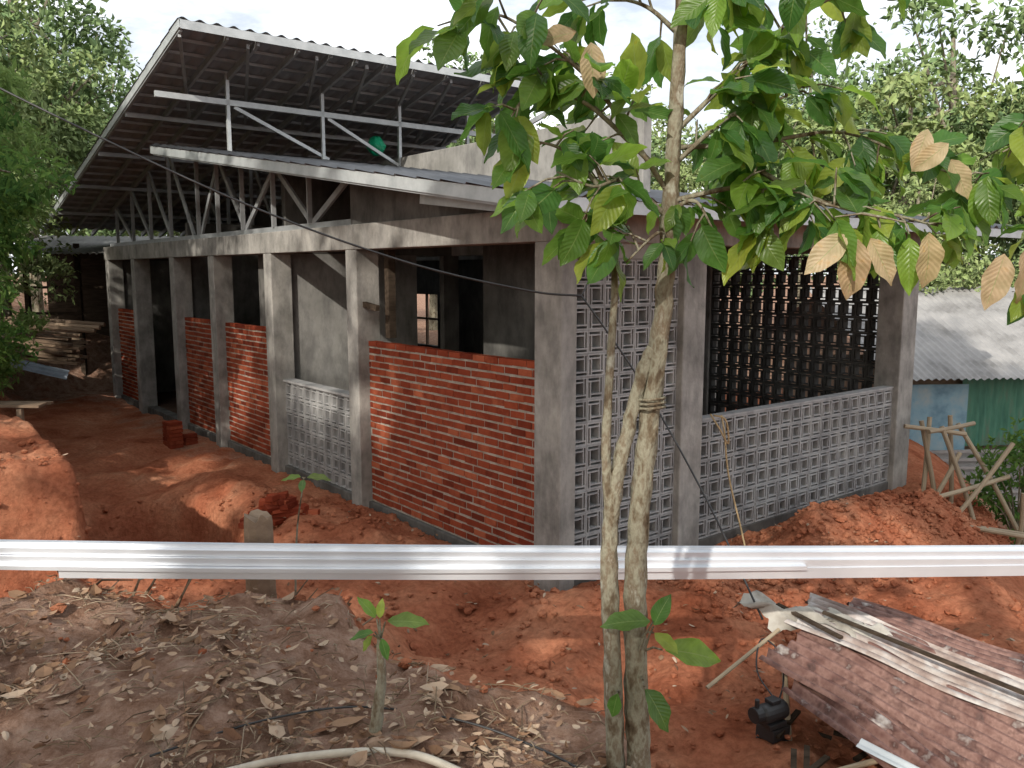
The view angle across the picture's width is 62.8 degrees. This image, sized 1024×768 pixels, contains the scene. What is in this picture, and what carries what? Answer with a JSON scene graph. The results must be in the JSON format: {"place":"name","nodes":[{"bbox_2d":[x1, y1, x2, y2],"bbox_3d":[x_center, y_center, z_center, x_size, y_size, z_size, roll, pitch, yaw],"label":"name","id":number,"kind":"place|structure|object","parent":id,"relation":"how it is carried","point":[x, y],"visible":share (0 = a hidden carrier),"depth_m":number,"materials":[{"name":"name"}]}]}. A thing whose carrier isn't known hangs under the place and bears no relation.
{"place":"outdoors","nodes":[
{"label":"outdoors","id":0,"kind":"place"},
{"bbox_2d":[157,391,176,412],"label":"floor","id":1,"kind":"structure","parent":0,"point":[167,400],"depth_m":17.73,"materials":[{"name":"grey concrete"}]},
{"bbox_2d":[291,254,417,390],"bbox_3d":[-2.304,-0.419,12.364,2.080,2.940,0.120,-6,10,-38],"label":"plastered partition","id":2,"kind":"object","parent":1,"relation":"on","point":[319,298],"visible":0.21,"depth_m":11.98,"materials":[{"name":"grey paint"}]},
{"bbox_2d":[122,174,637,392],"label":"walls","id":3,"kind":"structure","parent":1,"relation":"on","point":[482,318],"depth_m":13.30,"materials":[{"name":"paint"}]},
{"bbox_2d":[417,294,437,344],"bbox_3d":[-1.967,-1.478,19.204,0.050,1.150,1.100,-6,10,-38],"label":"window frame","id":4,"kind":"object","parent":3,"relation":"attached to","point":[427,318],"visible":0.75,"depth_m":19.14,"materials":[{"name":"black metal"}]},
{"bbox_2d":[382,112,651,256],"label":"fire wall","id":5,"kind":"structure","parent":3,"relation":"attached to","point":[468,158],"depth_m":11.56,"materials":[{"name":"grey concrete"}]},
{"bbox_2d":[363,250,396,337],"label":"formwork props","id":6,"kind":"object","parent":1,"relation":"on","point":[390,296],"visible":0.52,"depth_m":9.54,"materials":[{"name":"wood"}]},
{"bbox_2d":[0,275,1023,767],"bbox_3d":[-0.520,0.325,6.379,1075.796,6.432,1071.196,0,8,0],"label":"ground","id":7,"kind":"structure","parent":0,"point":[102,439],"depth_m":6.11,"materials":[{"name":"soil"}]},
{"bbox_2d":[0,95,24,262],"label":"mango tree","id":8,"kind":"object","parent":7,"relation":"on","point":[3,121],"visible":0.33,"depth_m":11.86,"materials":[{"name":"green plant"}]},
{"bbox_2d":[0,312,43,396],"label":"shrub","id":9,"kind":"object","parent":7,"relation":"on","point":[6,360],"visible":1,"depth_m":10.75,"materials":[{"name":"green plant"}]},
{"bbox_2d":[0,298,50,395],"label":"shrub","id":10,"kind":"object","parent":7,"relation":"on","point":[38,323],"visible":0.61,"depth_m":13.10,"materials":[{"name":"green plant"}]},
{"bbox_2d":[0,401,53,420],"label":"plank bench","id":11,"kind":"object","parent":7,"relation":"on","point":[20,405],"visible":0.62,"depth_m":10.26,"materials":[{"name":"brown wood"}]},
{"bbox_2d":[0,55,62,281],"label":"mango tree","id":12,"kind":"object","parent":7,"relation":"on","point":[11,84],"visible":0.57,"depth_m":13.25,"materials":[{"name":"green plant"}]},
{"bbox_2d":[0,90,78,313],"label":"mango tree","id":13,"kind":"object","parent":7,"relation":"on","point":[11,193],"visible":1,"depth_m":10.19,"materials":[{"name":"green plant"}]},
{"bbox_2d":[0,315,105,379],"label":"timber stack","id":14,"kind":"object","parent":7,"relation":"on","point":[59,354],"visible":0.65,"depth_m":16.68,"materials":[{"name":"brown wood"}]},
{"bbox_2d":[11,235,179,375],"bbox_3d":[-8.700,-1.736,19.922,6.000,3.672,2.564,0,8,0],"label":"timber shelter","id":15,"kind":"object","parent":7,"relation":"on","point":[89,284],"visible":0.25,"depth_m":20.49,"materials":[{"name":"brown wood"}]},
{"bbox_2d":[162,420,197,448],"bbox_3d":[-5.363,0.796,13.612,0.250,0.427,0.532,6,10,39],"label":"brick pile","id":16,"kind":"object","parent":7,"relation":"on","point":[174,437],"visible":1,"depth_m":13.45,"materials":[{"name":"brick"}]},
{"bbox_2d":[244,509,276,597],"bbox_3d":[-1.371,1.120,4.582,0.214,0.868,0.218,0,8,0],"label":"concrete post","id":17,"kind":"object","parent":7,"relation":"on","point":[258,525],"visible":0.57,"depth_m":4.50,"materials":[{"name":"grey concrete"}]},
{"bbox_2d":[238,490,319,528],"bbox_3d":[-2.456,1.307,8.845,0.794,0.330,0.514,0,8,0],"label":"brick pile","id":18,"kind":"object","parent":7,"relation":"on","point":[279,506],"visible":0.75,"depth_m":8.79,"materials":[{"name":"brick"}]},
{"bbox_2d":[281,473,330,594],"bbox_3d":[-1.259,1.120,5.157,0.310,1.147,0.140,0,8,0],"label":"seedling","id":19,"kind":"object","parent":7,"relation":"on","point":[302,483],"visible":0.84,"depth_m":5.13,"materials":[{"name":"green plant"}]},
{"bbox_2d":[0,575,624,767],"bbox_3d":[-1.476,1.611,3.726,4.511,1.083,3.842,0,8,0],"label":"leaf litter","id":20,"kind":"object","parent":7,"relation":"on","point":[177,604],"visible":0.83,"depth_m":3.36,"materials":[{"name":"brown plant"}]},
{"bbox_2d":[227,747,460,767],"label":"white pvc pipe","id":21,"kind":"object","parent":7,"relation":"on","point":[350,752],"visible":0.95,"depth_m":2.87,"materials":[{"name":"white plastic"}]},
{"bbox_2d":[149,706,576,767],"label":"black hose","id":22,"kind":"object","parent":7,"relation":"on","point":[387,708],"visible":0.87,"depth_m":3.16,"materials":[{"name":"rubber"}]},
{"bbox_2d":[350,597,429,738],"bbox_3d":[-0.433,1.062,2.993,0.276,0.611,0.103,0,8,0],"label":"sapling","id":23,"kind":"object","parent":7,"relation":"on","point":[407,619],"visible":0.96,"depth_m":2.99,"materials":[{"name":"green plant"}]},
{"bbox_2d":[121,395,887,585],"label":"plinth","id":24,"kind":"structure","parent":7,"relation":"on","point":[443,535],"depth_m":9.95,"materials":[{"name":"paint"}]},
{"bbox_2d":[118,308,138,399],"bbox_3d":[-7.939,-0.620,17.626,0.112,1.872,1.752,-6,10,-38],"label":"brick infill","id":25,"kind":"object","parent":24,"relation":"on","point":[120,310],"visible":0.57,"depth_m":17.78,"materials":[{"name":"brick"}]},
{"bbox_2d":[118,311,138,400],"bbox_3d":[-7.932,-0.593,17.636,0.101,1.870,1.748,-6,10,-38],"label":"brick infill mortar","id":26,"kind":"object","parent":24,"relation":"on","point":[128,353],"visible":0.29,"depth_m":17.79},
{"bbox_2d":[185,317,215,432],"bbox_3d":[-5.163,-0.161,14.191,0.112,1.871,1.712,-6,10,-38],"label":"brick infill","id":27,"kind":"object","parent":24,"relation":"on","point":[193,319],"visible":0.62,"depth_m":14.29,"materials":[{"name":"brick"}]},
{"bbox_2d":[185,321,215,433],"bbox_3d":[-5.156,-0.134,14.201,0.101,1.870,1.708,-6,10,-38],"label":"brick infill mortar","id":28,"kind":"object","parent":24,"relation":"on","point":[200,373],"visible":0.29,"depth_m":14.31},
{"bbox_2d":[225,322,270,455],"bbox_3d":[-3.863,0.052,12.582,0.112,1.871,1.952,-6,10,-38],"label":"brick infill","id":29,"kind":"object","parent":24,"relation":"on","point":[253,354],"visible":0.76,"depth_m":12.62,"materials":[{"name":"brick"}]},
{"bbox_2d":[226,326,270,456],"bbox_3d":[-3.855,0.080,12.592,0.101,1.870,1.948,-6,10,-38],"label":"brick infill mortar","id":30,"kind":"object","parent":24,"relation":"on","point":[248,387],"visible":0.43,"depth_m":12.66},
{"bbox_2d":[286,382,351,490],"bbox_3d":[-2.415,0.668,10.874,0.130,1.194,2.124,-6,10,-38],"label":"breeze infill","id":31,"kind":"object","parent":24,"relation":"on","point":[305,426],"visible":0.76,"depth_m":10.89,"materials":[{"name":"concrete"}]},
{"bbox_2d":[287,396,350,477],"bbox_3d":[-2.415,0.668,10.874,0.108,1.209,2.130,-6,10,-38],"label":"breeze infill mortar","id":32,"kind":"object","parent":24,"relation":"on","point":[320,435],"visible":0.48,"depth_m":10.85,"materials":[{"name":"grey concrete"}]},
{"bbox_2d":[283,378,348,396],"bbox_3d":[-2.419,0.054,10.789,0.170,0.030,2.130,-6,10,-38],"label":"infill cap","id":33,"kind":"object","parent":32,"relation":"on","point":[329,389],"visible":0.64,"depth_m":10.84,"materials":[{"name":"concrete"}]},
{"bbox_2d":[369,341,534,544],"bbox_3d":[-0.636,0.586,8.591,0.112,1.872,3.111,-6,10,-38],"label":"brick infill","id":34,"kind":"object","parent":24,"relation":"on","point":[493,359],"visible":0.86,"depth_m":8.42,"materials":[{"name":"brick"}]},
{"bbox_2d":[369,346,534,544],"bbox_3d":[-0.629,0.603,8.599,0.101,1.890,3.108,-6,10,-38],"label":"brick infill mortar","id":35,"kind":"object","parent":34,"relation":"attached to","point":[477,426],"visible":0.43,"depth_m":8.43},
{"bbox_2d":[105,241,918,591],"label":"columns","id":36,"kind":"structure","parent":24,"relation":"on","point":[555,375],"depth_m":9.74,"materials":[{"name":"paint"}]},
{"bbox_2d":[103,211,920,260],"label":"ring beam","id":37,"kind":"structure","parent":36,"relation":"on","point":[479,229],"depth_m":8.99,"materials":[{"name":"paint"}]},
{"bbox_2d":[350,184,493,224],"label":"gable wall","id":38,"kind":"structure","parent":37,"relation":"on","point":[370,204],"depth_m":8.83,"materials":[{"name":"paint"}]},
{"bbox_2d":[42,28,945,246],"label":"roof trusses","id":39,"kind":"object","parent":37,"relation":"on","point":[231,191],"visible":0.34,"depth_m":13.90,"materials":[{"name":"metal"}]},
{"bbox_2d":[40,19,1022,237],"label":"fascia channels","id":40,"kind":"object","parent":39,"relation":"attached to","point":[483,193],"visible":0.65,"depth_m":10.96,"materials":[{"name":"metal"}]},
{"bbox_2d":[49,38,998,230],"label":"purlins","id":41,"kind":"object","parent":37,"relation":"on","point":[259,99],"visible":0.28,"depth_m":14.32,"materials":[{"name":"metal"}]},
{"bbox_2d":[47,16,520,231],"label":"roof sheets","id":42,"kind":"object","parent":41,"relation":"on","point":[237,55],"visible":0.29,"depth_m":14.08,"materials":[{"name":"metal"}]},
{"bbox_2d":[149,143,1012,228],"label":"roof sheets","id":43,"kind":"object","parent":41,"relation":"on","point":[486,180],"visible":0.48,"depth_m":9.21,"materials":[{"name":"metal"}]},
{"bbox_2d":[224,72,468,165],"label":"clerestory studs","id":44,"kind":"object","parent":43,"relation":"on","point":[322,154],"visible":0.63,"depth_m":13.17,"materials":[{"name":"metal"}]},
{"bbox_2d":[367,136,385,156],"bbox_3d":[-2.300,-4.021,14.185,0.346,0.340,0.286,0,8,0],"label":"ball","id":45,"kind":"object","parent":43,"relation":"on","point":[376,142],"visible":0.84,"depth_m":14.10,"materials":[{"name":"plastic"}]},
{"bbox_2d":[708,256,877,407],"bbox_3d":[3.932,-0.386,11.889,0.088,2.809,2.720,-6,10,-38],"label":"breeze end wall mortar","id":46,"kind":"object","parent":36,"relation":"attached to","point":[788,328],"visible":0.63,"depth_m":11.85,"materials":[{"name":"grey concrete"}]},
{"bbox_2d":[708,257,879,413],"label":"breeze end wall","id":47,"kind":"structure","parent":46,"relation":"attached to","point":[815,348],"depth_m":11.88,"materials":[{"name":"grey concrete"}]},
{"bbox_2d":[574,260,678,545],"bbox_3d":[0.986,0.290,7.581,1.344,2.794,0.130,-6,10,-38],"label":"breeze screen","id":48,"kind":"object","parent":24,"relation":"on","point":[633,313],"visible":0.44,"depth_m":7.45,"materials":[{"name":"concrete"}]},
{"bbox_2d":[580,242,658,258],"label":"screen lintel","id":49,"kind":"structure","parent":48,"relation":"on","point":[630,249],"depth_m":7.33,"materials":[{"name":"paint"}]},
{"bbox_2d":[575,259,677,545],"bbox_3d":[0.986,0.290,7.581,1.350,2.809,0.109,-6,10,-38],"label":"breeze screen mortar","id":50,"kind":"object","parent":24,"relation":"on","point":[604,282],"visible":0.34,"depth_m":7.40,"materials":[{"name":"grey concrete"}]},
{"bbox_2d":[699,389,892,538],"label":"breeze parapet","id":51,"kind":"structure","parent":24,"relation":"on","point":[781,491],"depth_m":9.29,"materials":[{"name":"concrete"}]},
{"bbox_2d":[700,388,892,525],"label":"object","id":52,"kind":"object","parent":24,"relation":"on","point":[791,441],"visible":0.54,"depth_m":9.26,"materials":[{"name":"grey concrete"}]},
{"bbox_2d":[702,385,893,420],"bbox_3d":[3.257,0.193,9.404,3.830,0.020,0.130,-6,10,-38],"label":"parapet cap","id":53,"kind":"object","parent":52,"relation":"on","point":[783,404],"visible":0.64,"depth_m":9.25,"materials":[{"name":"concrete"}]},
{"bbox_2d":[0,453,1014,767],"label":"leaf litter","id":54,"kind":"object","parent":7,"relation":"on","point":[156,729],"visible":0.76,"depth_m":3.31,"materials":[{"name":"brown plant"}]},
{"bbox_2d":[0,0,1023,365],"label":"background trees","id":55,"kind":"object","parent":7,"relation":"on","point":[66,90],"visible":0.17,"depth_m":21.72,"materials":[{"name":"green plant"}]},
{"bbox_2d":[0,539,1023,579],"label":"steel channels","id":56,"kind":"object","parent":7,"relation":"on","point":[139,560],"visible":0.97,"depth_m":4.30,"materials":[{"name":"silver metal"}]},
{"bbox_2d":[0,439,1023,767],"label":"soil clods","id":57,"kind":"object","parent":7,"relation":"on","point":[702,587],"visible":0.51,"depth_m":7.18,"materials":[{"name":"orange soil"}]},
{"bbox_2d":[395,0,1023,767],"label":"broadleaf tree","id":58,"kind":"object","parent":7,"relation":"on","point":[747,186],"visible":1,"depth_m":2.67,"materials":[{"name":"green plant"}]},
{"bbox_2d":[721,415,745,545],"bbox_3d":[2.155,0.995,8.012,0.098,1.322,0.631,-2,8,-15],"label":"rope","id":59,"kind":"object","parent":7,"relation":"on","point":[730,482],"visible":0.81,"depth_m":8.12,"materials":[{"name":"beige fabric"}]},
{"bbox_2d":[710,414,729,443],"bbox_3d":[2.006,0.440,8.114,0.196,0.297,0.098,2,8,16],"label":"rope","id":60,"kind":"object","parent":59,"relation":"attached to","point":[717,425],"visible":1,"depth_m":8.09,"materials":[{"name":"beige fabric"}]},
{"bbox_2d":[748,695,789,743],"bbox_3d":[1.432,1.898,4.694,0.249,0.345,0.138,-4,9,-28],"label":"water pump","id":61,"kind":"object","parent":7,"relation":"on","point":[769,715],"visible":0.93,"depth_m":4.64,"materials":[{"name":"black metal"}]},
{"bbox_2d":[705,590,1023,767],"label":"scrap sheet pile","id":62,"kind":"object","parent":7,"relation":"on","point":[885,686],"visible":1,"depth_m":4.70,"materials":[{"name":"wood"}]},
{"bbox_2d":[582,295,762,619],"bbox_3d":[1.104,0.403,5.678,0.231,1.969,1.531,-7,10,-43],"label":"power cable","id":63,"kind":"object","parent":62,"relation":"attached to","point":[687,463],"visible":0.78,"depth_m":5.74,"materials":[{"name":"black rubber"}]},
{"bbox_2d":[0,87,581,296],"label":"power cable","id":64,"kind":"object","parent":63,"relation":"attached to","point":[261,210],"visible":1,"depth_m":6.20,"materials":[{"name":"black rubber"}]},
{"bbox_2d":[756,638,783,697],"bbox_3d":[1.500,1.689,4.867,0.170,0.271,0.410,0,8,0],"label":"pump wiring","id":65,"kind":"object","parent":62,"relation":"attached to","point":[758,673],"visible":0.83,"depth_m":4.82,"materials":[{"name":"black rubber"}]},
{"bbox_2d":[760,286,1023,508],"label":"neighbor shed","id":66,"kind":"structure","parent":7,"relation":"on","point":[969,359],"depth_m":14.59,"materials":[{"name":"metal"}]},
{"bbox_2d":[903,415,1023,544],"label":"bamboo scaffold","id":67,"kind":"object","parent":7,"relation":"on","point":[928,430],"visible":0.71,"depth_m":10.10,"materials":[{"name":"brown wood"}]},
{"bbox_2d":[961,416,1023,544],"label":"shrub","id":68,"kind":"object","parent":7,"relation":"on","point":[988,499],"visible":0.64,"depth_m":10.46,"materials":[{"name":"green plant"}]},
{"bbox_2d":[978,63,1023,324],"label":"overhanging tree","id":69,"kind":"object","parent":7,"relation":"on","point":[1008,161],"visible":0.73,"depth_m":2.83,"materials":[{"name":"green plant"}]},
{"bbox_2d":[0,0,1023,275],"label":"sky","id":70,"kind":"structure","parent":0,"point":[374,26],"materials":[{"name":"white"}]}
]}

